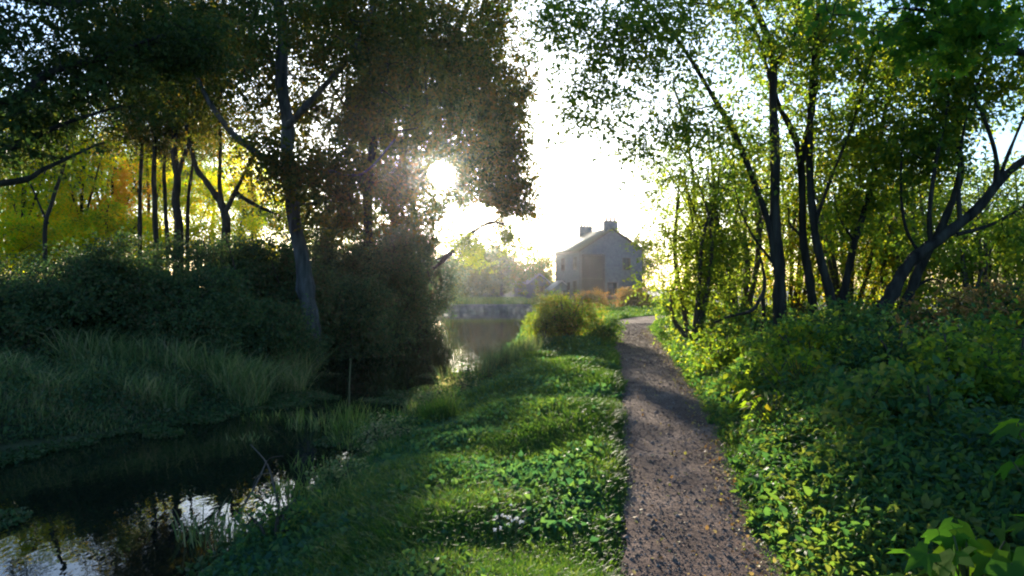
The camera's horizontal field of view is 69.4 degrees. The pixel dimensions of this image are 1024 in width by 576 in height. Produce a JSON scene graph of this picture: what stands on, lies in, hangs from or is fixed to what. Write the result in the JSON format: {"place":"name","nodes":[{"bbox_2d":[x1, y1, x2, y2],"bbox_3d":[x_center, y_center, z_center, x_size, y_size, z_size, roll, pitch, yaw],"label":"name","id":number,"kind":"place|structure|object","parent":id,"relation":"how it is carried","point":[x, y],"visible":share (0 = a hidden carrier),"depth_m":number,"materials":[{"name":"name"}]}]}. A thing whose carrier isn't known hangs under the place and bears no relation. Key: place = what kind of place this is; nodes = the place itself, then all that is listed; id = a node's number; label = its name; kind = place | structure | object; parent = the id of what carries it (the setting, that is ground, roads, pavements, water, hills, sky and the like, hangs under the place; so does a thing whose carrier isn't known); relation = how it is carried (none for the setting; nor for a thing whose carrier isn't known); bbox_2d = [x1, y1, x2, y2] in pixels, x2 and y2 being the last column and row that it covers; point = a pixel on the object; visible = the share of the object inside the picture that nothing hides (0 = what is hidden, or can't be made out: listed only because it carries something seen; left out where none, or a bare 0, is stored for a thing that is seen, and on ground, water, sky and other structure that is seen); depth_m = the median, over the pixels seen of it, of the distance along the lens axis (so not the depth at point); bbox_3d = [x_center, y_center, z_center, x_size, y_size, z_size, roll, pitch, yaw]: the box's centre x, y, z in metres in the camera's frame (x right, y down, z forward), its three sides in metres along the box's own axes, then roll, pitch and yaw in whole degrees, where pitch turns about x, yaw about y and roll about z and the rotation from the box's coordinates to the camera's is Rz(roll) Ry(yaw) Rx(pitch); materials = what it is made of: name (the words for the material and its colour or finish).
{"place":"outdoors","nodes":[
{"label":"outdoors","id":0,"kind":"place"},
{"bbox_2d":[0,312,526,575],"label":"water","id":1,"kind":"structure","parent":0,"point":[106,506],"depth_m":8.33,"materials":[{"name":"black liquid"}]},
{"bbox_2d":[168,498,265,549],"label":"marsh clump","id":2,"kind":"object","parent":1,"relation":"in","point":[192,537],"visible":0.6,"depth_m":6.15,"materials":[{"name":"plant"}]},
{"bbox_2d":[0,371,456,575],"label":"floating weed","id":3,"kind":"object","parent":1,"relation":"on","point":[287,403],"visible":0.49,"depth_m":10.61,"materials":[{"name":"plant"}]},
{"bbox_2d":[202,303,665,575],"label":"verge grass","id":4,"kind":"structure","parent":0,"point":[581,556],"depth_m":5.46,"materials":[{"name":"plant"}]},
{"bbox_2d":[0,289,1005,564],"bbox_3d":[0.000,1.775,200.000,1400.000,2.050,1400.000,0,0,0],"label":"ground","id":5,"kind":"structure","parent":0,"point":[26,441],"depth_m":10.63,"materials":[{"name":"soil"}]},
{"bbox_2d":[0,345,50,390],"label":"sedge clump","id":6,"kind":"object","parent":5,"relation":"on","point":[10,361],"visible":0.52,"depth_m":11.56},
{"bbox_2d":[0,186,77,263],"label":"autumn tree","id":7,"kind":"object","parent":5,"relation":"on","point":[62,209],"visible":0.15,"depth_m":33.65,"materials":[{"name":"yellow plant"}]},
{"bbox_2d":[0,199,106,278],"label":"autumn tree","id":8,"kind":"object","parent":5,"relation":"on","point":[27,239],"visible":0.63,"depth_m":29.40,"materials":[{"name":"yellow plant"}]},
{"bbox_2d":[0,120,107,232],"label":"autumn tree","id":9,"kind":"object","parent":5,"relation":"on","point":[20,192],"visible":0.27,"depth_m":30.77,"materials":[{"name":"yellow plant"}]},
{"bbox_2d":[17,363,106,407],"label":"sedge clump","id":10,"kind":"object","parent":5,"relation":"on","point":[68,387],"visible":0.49,"depth_m":11.14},
{"bbox_2d":[0,30,131,260],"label":"slim tree","id":11,"kind":"object","parent":5,"relation":"on","point":[46,219],"visible":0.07,"depth_m":19.96,"materials":[{"name":"green plant"}]},
{"bbox_2d":[0,247,154,365],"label":"bramble bush","id":12,"kind":"object","parent":5,"relation":"on","point":[21,315],"visible":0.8,"depth_m":13.88,"materials":[{"name":"green plant"}]},
{"bbox_2d":[28,116,133,216],"bbox_3d":[-19.414,-3.522,32.860,4.730,9.962,4.568,0,0,-33],"label":"autumn tree","id":13,"kind":"object","parent":5,"relation":"on","point":[104,166],"visible":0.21,"depth_m":32.98,"materials":[{"name":"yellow plant"}]},
{"bbox_2d":[0,239,177,333],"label":"bramble bush","id":14,"kind":"object","parent":5,"relation":"on","point":[55,265],"visible":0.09,"depth_m":18.31,"materials":[{"name":"green plant"}]},
{"bbox_2d":[27,323,164,380],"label":"sedge clump","id":15,"kind":"object","parent":5,"relation":"on","point":[91,346],"visible":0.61,"depth_m":13.16,"materials":[{"name":"plant"}]},
{"bbox_2d":[26,222,183,361],"bbox_3d":[-8.463,0.074,15.109,3.328,2.902,2.670,0,0,0],"label":"bramble bush","id":16,"kind":"object","parent":5,"relation":"on","point":[109,250],"visible":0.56,"depth_m":14.82,"materials":[{"name":"green plant"}]},
{"bbox_2d":[62,155,151,253],"bbox_3d":[-18.778,-2.478,35.306,3.585,7.972,3.506,0,0,8],"label":"autumn tree","id":17,"kind":"object","parent":5,"relation":"on","point":[122,189],"visible":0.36,"depth_m":34.94,"materials":[{"name":"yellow plant"}]},
{"bbox_2d":[50,187,164,257],"bbox_3d":[-18.003,-1.631,32.878,5.502,6.128,4.553,0,0,0],"label":"autumn tree","id":18,"kind":"object","parent":5,"relation":"on","point":[89,219],"visible":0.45,"depth_m":32.45,"materials":[{"name":"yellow plant"}]},
{"bbox_2d":[59,348,156,393],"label":"sedge clump","id":19,"kind":"object","parent":5,"relation":"on","point":[103,367],"visible":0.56,"depth_m":12.24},
{"bbox_2d":[47,0,184,254],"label":"slim tree","id":20,"kind":"object","parent":5,"relation":"on","point":[139,218],"visible":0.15,"depth_m":29.92,"materials":[{"name":"green plant"}]},
{"bbox_2d":[99,124,186,235],"bbox_3d":[-19.543,-3.755,38.917,5.258,10.372,4.758,0,0,0],"label":"autumn tree","id":21,"kind":"object","parent":5,"relation":"on","point":[146,174],"visible":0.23,"depth_m":38.74,"materials":[{"name":"yellow plant"}]},
{"bbox_2d":[91,365,194,412],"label":"sedge clump","id":22,"kind":"object","parent":5,"relation":"on","point":[147,382],"visible":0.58,"depth_m":11.75,"materials":[{"name":"plant"}]},
{"bbox_2d":[68,0,237,267],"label":"slim tree","id":23,"kind":"object","parent":5,"relation":"on","point":[154,154],"visible":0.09,"depth_m":28.90,"materials":[{"name":"green plant"}]},
{"bbox_2d":[106,369,204,415],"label":"sedge clump","id":24,"kind":"object","parent":5,"relation":"on","point":[182,397],"visible":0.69,"depth_m":11.88,"materials":[{"name":"plant"}]},
{"bbox_2d":[89,0,231,273],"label":"slim tree","id":25,"kind":"object","parent":5,"relation":"on","point":[164,185],"visible":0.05,"depth_m":30.93,"materials":[{"name":"green plant"}]},
{"bbox_2d":[112,206,219,271],"bbox_3d":[-17.512,-1.299,36.941,6.281,5.470,5.535,0,0,0],"label":"autumn tree","id":26,"kind":"object","parent":5,"relation":"on","point":[162,231],"visible":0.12,"depth_m":36.64,"materials":[{"name":"yellow plant"}]},
{"bbox_2d":[0,0,343,203],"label":"overhanging tree","id":27,"kind":"object","parent":5,"relation":"on","point":[116,48],"visible":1,"depth_m":10.46,"materials":[{"name":"green plant"}]},
{"bbox_2d":[73,259,273,358],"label":"bramble bush","id":28,"kind":"object","parent":5,"relation":"on","point":[185,298],"visible":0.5,"depth_m":15.70,"materials":[{"name":"green plant"}]},
{"bbox_2d":[86,0,271,277],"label":"slim tree","id":29,"kind":"object","parent":5,"relation":"on","point":[177,167],"visible":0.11,"depth_m":27.89,"materials":[{"name":"green plant"}]},
{"bbox_2d":[106,295,254,368],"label":"bramble bush","id":30,"kind":"object","parent":5,"relation":"on","point":[194,323],"visible":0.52,"depth_m":14.59,"materials":[{"name":"green plant"}]},
{"bbox_2d":[116,329,254,391],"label":"sedge clump","id":31,"kind":"object","parent":5,"relation":"on","point":[166,356],"visible":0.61,"depth_m":13.43,"materials":[{"name":"plant"}]},
{"bbox_2d":[103,0,271,266],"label":"slim tree","id":32,"kind":"object","parent":5,"relation":"on","point":[187,233],"visible":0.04,"depth_m":28.94,"materials":[{"name":"green plant"}]},
{"bbox_2d":[136,162,241,238],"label":"autumn tree","id":33,"kind":"object","parent":5,"relation":"on","point":[199,199],"visible":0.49,"depth_m":45.73,"materials":[{"name":"yellow plant"}]},
{"bbox_2d":[0,325,407,444],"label":"bank ivy","id":34,"kind":"object","parent":5,"relation":"on","point":[41,434],"visible":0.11,"depth_m":11.38,"materials":[{"name":"plant"}]},
{"bbox_2d":[0,322,425,440],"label":"bank grass","id":35,"kind":"structure","parent":5,"relation":"on","point":[43,409],"depth_m":10.69,"materials":[{"name":"plant"}]},
{"bbox_2d":[133,228,296,310],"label":"bramble bush","id":36,"kind":"object","parent":5,"relation":"on","point":[205,255],"visible":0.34,"depth_m":19.37,"materials":[{"name":"green plant"}]},
{"bbox_2d":[144,31,310,257],"bbox_3d":[-9.562,-3.812,23.938,4.758,10.713,4.782,0,0,-43],"label":"slim tree","id":37,"kind":"object","parent":5,"relation":"on","point":[223,206],"visible":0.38,"depth_m":23.94,"materials":[{"name":"green plant"}]},
{"bbox_2d":[190,208,286,261],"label":"autumn tree","id":38,"kind":"object","parent":5,"relation":"on","point":[251,225],"visible":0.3,"depth_m":37.31,"materials":[{"name":"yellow plant"}]},
{"bbox_2d":[181,347,297,404],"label":"sedge clump","id":39,"kind":"object","parent":5,"relation":"on","point":[237,365],"visible":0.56,"depth_m":13.31,"materials":[{"name":"plant"}]},
{"bbox_2d":[202,367,280,407],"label":"sedge clump","id":40,"kind":"object","parent":5,"relation":"on","point":[240,394],"visible":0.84,"depth_m":12.92,"materials":[{"name":"plant"}]},
{"bbox_2d":[201,127,284,236],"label":"autumn tree","id":41,"kind":"object","parent":5,"relation":"on","point":[237,204],"visible":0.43,"depth_m":41.82,"materials":[{"name":"yellow plant"}]},
{"bbox_2d":[195,182,302,241],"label":"autumn tree","id":42,"kind":"object","parent":5,"relation":"on","point":[267,214],"visible":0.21,"depth_m":49.35,"materials":[{"name":"yellow plant"}]},
{"bbox_2d":[206,484,331,555],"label":"weed clump","id":43,"kind":"object","parent":5,"relation":"on","point":[277,520],"visible":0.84,"depth_m":5.56,"materials":[{"name":"green plant"}]},
{"bbox_2d":[225,290,325,366],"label":"bramble bush","id":44,"kind":"object","parent":5,"relation":"on","point":[282,332],"visible":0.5,"depth_m":16.91,"materials":[{"name":"green plant"}]},
{"bbox_2d":[210,225,353,349],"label":"bank shrub","id":45,"kind":"object","parent":5,"relation":"on","point":[288,279],"visible":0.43,"depth_m":20.09,"materials":[{"name":"green plant"}]},
{"bbox_2d":[250,356,322,393],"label":"sedge clump","id":46,"kind":"object","parent":5,"relation":"on","point":[294,380],"visible":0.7,"depth_m":14.81,"materials":[{"name":"plant"}]},
{"bbox_2d":[123,0,485,367],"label":"tree","id":47,"kind":"object","parent":5,"relation":"on","point":[288,170],"visible":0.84,"depth_m":18.20,"materials":[{"name":"green plant"}]},
{"bbox_2d":[267,341,341,378],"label":"sedge clump","id":48,"kind":"object","parent":5,"relation":"on","point":[306,365],"visible":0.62,"depth_m":17.08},
{"bbox_2d":[258,209,407,346],"bbox_3d":[-6.097,-0.486,25.406,4.881,5.213,4.835,0,0,26],"label":"bank shrub","id":49,"kind":"object","parent":5,"relation":"on","point":[355,258],"visible":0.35,"depth_m":24.83,"materials":[{"name":"green plant"}]},
{"bbox_2d":[304,446,374,494],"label":"weed clump","id":50,"kind":"object","parent":5,"relation":"on","point":[331,474],"visible":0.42,"depth_m":6.94,"materials":[{"name":"green plant"}]},
{"bbox_2d":[315,267,425,360],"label":"bank shrub","id":51,"kind":"object","parent":5,"relation":"on","point":[366,324],"visible":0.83,"depth_m":21.89,"materials":[{"name":"green plant"}]},
{"bbox_2d":[225,0,522,290],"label":"tree","id":52,"kind":"object","parent":5,"relation":"on","point":[452,94],"visible":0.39,"depth_m":25.62,"materials":[{"name":"green plant"}]},
{"bbox_2d":[345,408,421,457],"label":"weed clump","id":53,"kind":"object","parent":5,"relation":"on","point":[372,436],"visible":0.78,"depth_m":9.18,"materials":[{"name":"green plant"}]},
{"bbox_2d":[344,192,454,334],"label":"bank shrub","id":54,"kind":"object","parent":5,"relation":"on","point":[432,250],"visible":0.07,"depth_m":32.08,"materials":[{"name":"green plant"}]},
{"bbox_2d":[350,216,451,345],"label":"bank shrub","id":55,"kind":"object","parent":5,"relation":"on","point":[402,274],"visible":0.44,"depth_m":27.47,"materials":[{"name":"green plant"}]},
{"bbox_2d":[198,313,630,575],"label":"verge clover","id":56,"kind":"object","parent":5,"relation":"on","point":[281,546],"visible":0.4,"depth_m":5.79,"materials":[{"name":"green plant"}]},
{"bbox_2d":[316,0,540,253],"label":"tree","id":57,"kind":"object","parent":5,"relation":"on","point":[496,147],"visible":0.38,"depth_m":31.64,"materials":[{"name":"green plant"}]},
{"bbox_2d":[405,390,465,420],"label":"marsh clump","id":58,"kind":"object","parent":5,"relation":"on","point":[436,406],"visible":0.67,"depth_m":10.34,"materials":[{"name":"green plant"}]},
{"bbox_2d":[415,229,468,329],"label":"bank shrub","id":59,"kind":"object","parent":5,"relation":"on","point":[437,272],"visible":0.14,"depth_m":37.41,"materials":[{"name":"green plant"}]},
{"bbox_2d":[444,240,507,297],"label":"distant tree","id":60,"kind":"object","parent":5,"relation":"on","point":[478,284],"visible":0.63,"depth_m":83.14,"materials":[{"name":"green plant"}]},
{"bbox_2d":[419,193,538,327],"bbox_3d":[-1.632,-1.348,36.995,5.923,6.899,4.331,0,0,-18],"label":"tree","id":61,"kind":"object","parent":5,"relation":"on","point":[506,234],"visible":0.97,"depth_m":36.73,"materials":[{"name":"green plant"}]},
{"bbox_2d":[405,0,558,323],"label":"tree","id":62,"kind":"object","parent":5,"relation":"on","point":[510,202],"visible":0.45,"depth_m":41.73,"materials":[{"name":"green plant"}]},
{"bbox_2d":[444,304,539,311],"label":"quay wall","id":63,"kind":"structure","parent":5,"relation":"on","point":[494,307],"depth_m":65.70,"materials":[{"name":"stone"}]},
{"bbox_2d":[475,235,526,295],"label":"distant tree","id":64,"kind":"object","parent":5,"relation":"on","point":[501,281],"visible":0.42,"depth_m":95.41,"materials":[{"name":"green plant"}]},
{"bbox_2d":[500,238,554,295],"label":"distant tree","id":65,"kind":"object","parent":5,"relation":"on","point":[537,266],"visible":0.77,"depth_m":91.19,"materials":[{"name":"green plant"}]},
{"bbox_2d":[521,305,570,342],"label":"waterside bush","id":66,"kind":"object","parent":5,"relation":"on","point":[550,329],"visible":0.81,"depth_m":22.01,"materials":[{"name":"green plant"}]},
{"bbox_2d":[524,284,613,337],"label":"waterside bush","id":67,"kind":"object","parent":5,"relation":"on","point":[575,319],"visible":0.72,"depth_m":22.20,"materials":[{"name":"green plant"}]},
{"bbox_2d":[552,216,645,299],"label":"stone house","id":68,"kind":"structure","parent":5,"relation":"on","point":[588,258],"depth_m":81.17,"materials":[{"name":"stone"}]},
{"bbox_2d":[610,284,656,306],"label":"bush","id":69,"kind":"object","parent":5,"relation":"on","point":[632,300],"visible":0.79,"depth_m":54.58,"materials":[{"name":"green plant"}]},
{"bbox_2d":[589,46,785,323],"bbox_3d":[5.620,-3.102,23.969,4.922,9.214,4.944,0,0,42],"label":"willow tree","id":70,"kind":"object","parent":5,"relation":"on","point":[641,160],"visible":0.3,"depth_m":23.98,"materials":[{"name":"green plant"}]},
{"bbox_2d":[484,0,897,343],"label":"alder tree","id":71,"kind":"object","parent":5,"relation":"on","point":[626,22],"visible":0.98,"depth_m":13.40,"materials":[{"name":"green plant"}]},
{"bbox_2d":[610,129,790,347],"bbox_3d":[4.896,-1.262,18.977,4.846,5.787,3.801,0,0,0],"label":"thicket","id":72,"kind":"object","parent":5,"relation":"on","point":[704,268],"visible":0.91,"depth_m":18.75,"materials":[{"name":"green plant"}]},
{"bbox_2d":[667,320,756,375],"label":"bramble bush","id":73,"kind":"object","parent":5,"relation":"on","point":[734,352],"visible":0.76,"depth_m":12.66,"materials":[{"name":"green plant"}]},
{"bbox_2d":[646,322,797,575],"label":"path edge grass","id":74,"kind":"structure","parent":5,"relation":"on","point":[732,447],"depth_m":7.13,"materials":[{"name":"plant"}]},
{"bbox_2d":[652,109,823,330],"bbox_3d":[6.454,-1.901,21.122,4.338,6.871,4.448,0,0,39],"label":"thicket","id":75,"kind":"object","parent":5,"relation":"on","point":[757,253],"visible":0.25,"depth_m":20.71,"materials":[{"name":"green plant"}]},
{"bbox_2d":[688,300,806,338],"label":"path bush","id":76,"kind":"object","parent":5,"relation":"on","point":[740,318],"visible":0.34,"depth_m":18.40,"materials":[{"name":"green plant"}]},
{"bbox_2d":[734,388,812,432],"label":"broadleaf plant","id":77,"kind":"object","parent":5,"relation":"on","point":[746,405],"visible":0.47,"depth_m":6.89,"materials":[{"name":"green plant"}]},
{"bbox_2d":[710,341,837,413],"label":"bramble bush","id":78,"kind":"object","parent":5,"relation":"on","point":[754,371],"visible":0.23,"depth_m":8.15,"materials":[{"name":"green plant"}]},
{"bbox_2d":[728,301,820,355],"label":"bramble bush","id":79,"kind":"object","parent":5,"relation":"on","point":[766,330],"visible":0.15,"depth_m":11.89,"materials":[{"name":"green plant"}]},
{"bbox_2d":[727,310,850,382],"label":"bramble bush","id":80,"kind":"object","parent":5,"relation":"on","point":[809,336],"visible":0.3,"depth_m":9.08,"materials":[{"name":"green plant"}]},
{"bbox_2d":[751,349,849,389],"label":"broadleaf plant","id":81,"kind":"object","parent":5,"relation":"on","point":[797,358],"visible":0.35,"depth_m":7.51,"materials":[{"name":"green plant"}]},
{"bbox_2d":[685,0,921,314],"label":"alder tree","id":82,"kind":"object","parent":5,"relation":"on","point":[797,147],"visible":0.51,"depth_m":14.49,"materials":[{"name":"green plant"}]},
{"bbox_2d":[732,119,880,318],"bbox_3d":[8.846,-2.067,22.766,5.640,7.079,4.738,0,0,25],"label":"thicket","id":83,"kind":"object","parent":5,"relation":"on","point":[795,293],"visible":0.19,"depth_m":22.67,"materials":[{"name":"green plant"}]},
{"bbox_2d":[742,0,929,324],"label":"alder tree","id":84,"kind":"object","parent":5,"relation":"on","point":[814,216],"visible":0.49,"depth_m":14.19,"materials":[{"name":"green plant"}]},
{"bbox_2d":[744,121,927,316],"bbox_3d":[10.165,-1.853,22.236,4.929,6.499,4.991,0,0,37],"label":"thicket","id":85,"kind":"object","parent":5,"relation":"on","point":[834,273],"visible":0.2,"depth_m":21.49,"materials":[{"name":"green plant"}]},
{"bbox_2d":[656,261,1023,575],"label":"nettle undergrowth","id":86,"kind":"object","parent":5,"relation":"on","point":[861,521],"visible":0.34,"depth_m":4.44,"materials":[{"name":"green plant"}]},
{"bbox_2d":[790,294,944,363],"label":"bramble bush","id":87,"kind":"object","parent":5,"relation":"on","point":[830,311],"visible":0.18,"depth_m":11.00,"materials":[{"name":"green plant"}]},
{"bbox_2d":[806,304,935,375],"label":"bramble bush","id":88,"kind":"object","parent":5,"relation":"on","point":[867,348],"visible":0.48,"depth_m":8.60,"materials":[{"name":"green plant"}]},
{"bbox_2d":[791,0,974,319],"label":"alder tree","id":89,"kind":"object","parent":5,"relation":"on","point":[859,230],"visible":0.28,"depth_m":14.79,"materials":[{"name":"green plant"}]},
{"bbox_2d":[786,344,994,476],"bbox_3d":[2.635,0.962,5.203,1.274,1.169,1.228,0,0,0],"label":"bramble bush","id":90,"kind":"object","parent":5,"relation":"on","point":[860,397],"visible":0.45,"depth_m":5.13,"materials":[{"name":"green plant"}]},
{"bbox_2d":[787,0,1023,93],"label":"maple tree","id":91,"kind":"object","parent":5,"relation":"on","point":[972,25],"visible":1,"depth_m":6.05,"materials":[{"name":"green plant"}]},
{"bbox_2d":[808,136,1006,313],"bbox_3d":[11.053,-1.663,21.102,6.046,6.040,4.255,0,0,0],"label":"thicket","id":92,"kind":"object","parent":5,"relation":"on","point":[894,226],"visible":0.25,"depth_m":20.69,"materials":[{"name":"green plant"}]},
{"bbox_2d":[808,36,1023,311],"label":"alder tree","id":93,"kind":"object","parent":5,"relation":"on","point":[914,284],"visible":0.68,"depth_m":13.19,"materials":[{"name":"green plant"}]},
{"bbox_2d":[845,0,1023,324],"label":"alder tree","id":94,"kind":"object","parent":5,"relation":"on","point":[916,256],"visible":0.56,"depth_m":12.58,"materials":[{"name":"green plant"}]},
{"bbox_2d":[863,164,1023,319],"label":"thicket","id":95,"kind":"object","parent":5,"relation":"on","point":[950,267],"visible":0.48,"depth_m":17.78,"materials":[{"name":"green plant"}]},
{"bbox_2d":[878,516,1023,575],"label":"broadleaf plant","id":96,"kind":"object","parent":5,"relation":"on","point":[963,550],"visible":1,"depth_m":3.16,"materials":[{"name":"green plant"}]},
{"bbox_2d":[881,298,1023,413],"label":"bramble bush","id":97,"kind":"object","parent":5,"relation":"on","point":[985,378],"visible":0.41,"depth_m":5.72,"materials":[{"name":"green plant"}]},
{"bbox_2d":[883,261,1023,345],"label":"bramble bush","id":98,"kind":"object","parent":5,"relation":"on","point":[972,297],"visible":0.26,"depth_m":10.17,"materials":[{"name":"green plant"}]},
{"bbox_2d":[905,302,1021,363],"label":"bramble bush","id":99,"kind":"object","parent":5,"relation":"on","point":[963,324],"visible":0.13,"depth_m":8.57,"materials":[{"name":"green plant"}]},
{"bbox_2d":[935,151,1023,312],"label":"thicket","id":100,"kind":"object","parent":5,"relation":"on","point":[987,182],"visible":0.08,"depth_m":19.98,"materials":[{"name":"green plant"}]},
{"bbox_2d":[990,418,1023,480],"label":"broadleaf plant","id":101,"kind":"object","parent":5,"relation":"on","point":[1013,427],"visible":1,"depth_m":3.82,"materials":[{"name":"green plant"}]},
{"bbox_2d":[0,0,1023,288],"label":"sky","id":102,"kind":"structure","parent":0,"point":[579,183],"materials":[{"name":"white"}]},
{"bbox_2d":[610,315,786,575],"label":"path","id":103,"kind":"structure","parent":0,"point":[707,512],"depth_m":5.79,"materials":[{"name":"gravel"}]},
{"bbox_2d":[615,256,788,575],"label":"fallen leaves","id":104,"kind":"object","parent":103,"relation":"on","point":[715,531],"depth_m":8.70,"materials":[{"name":"plant"}]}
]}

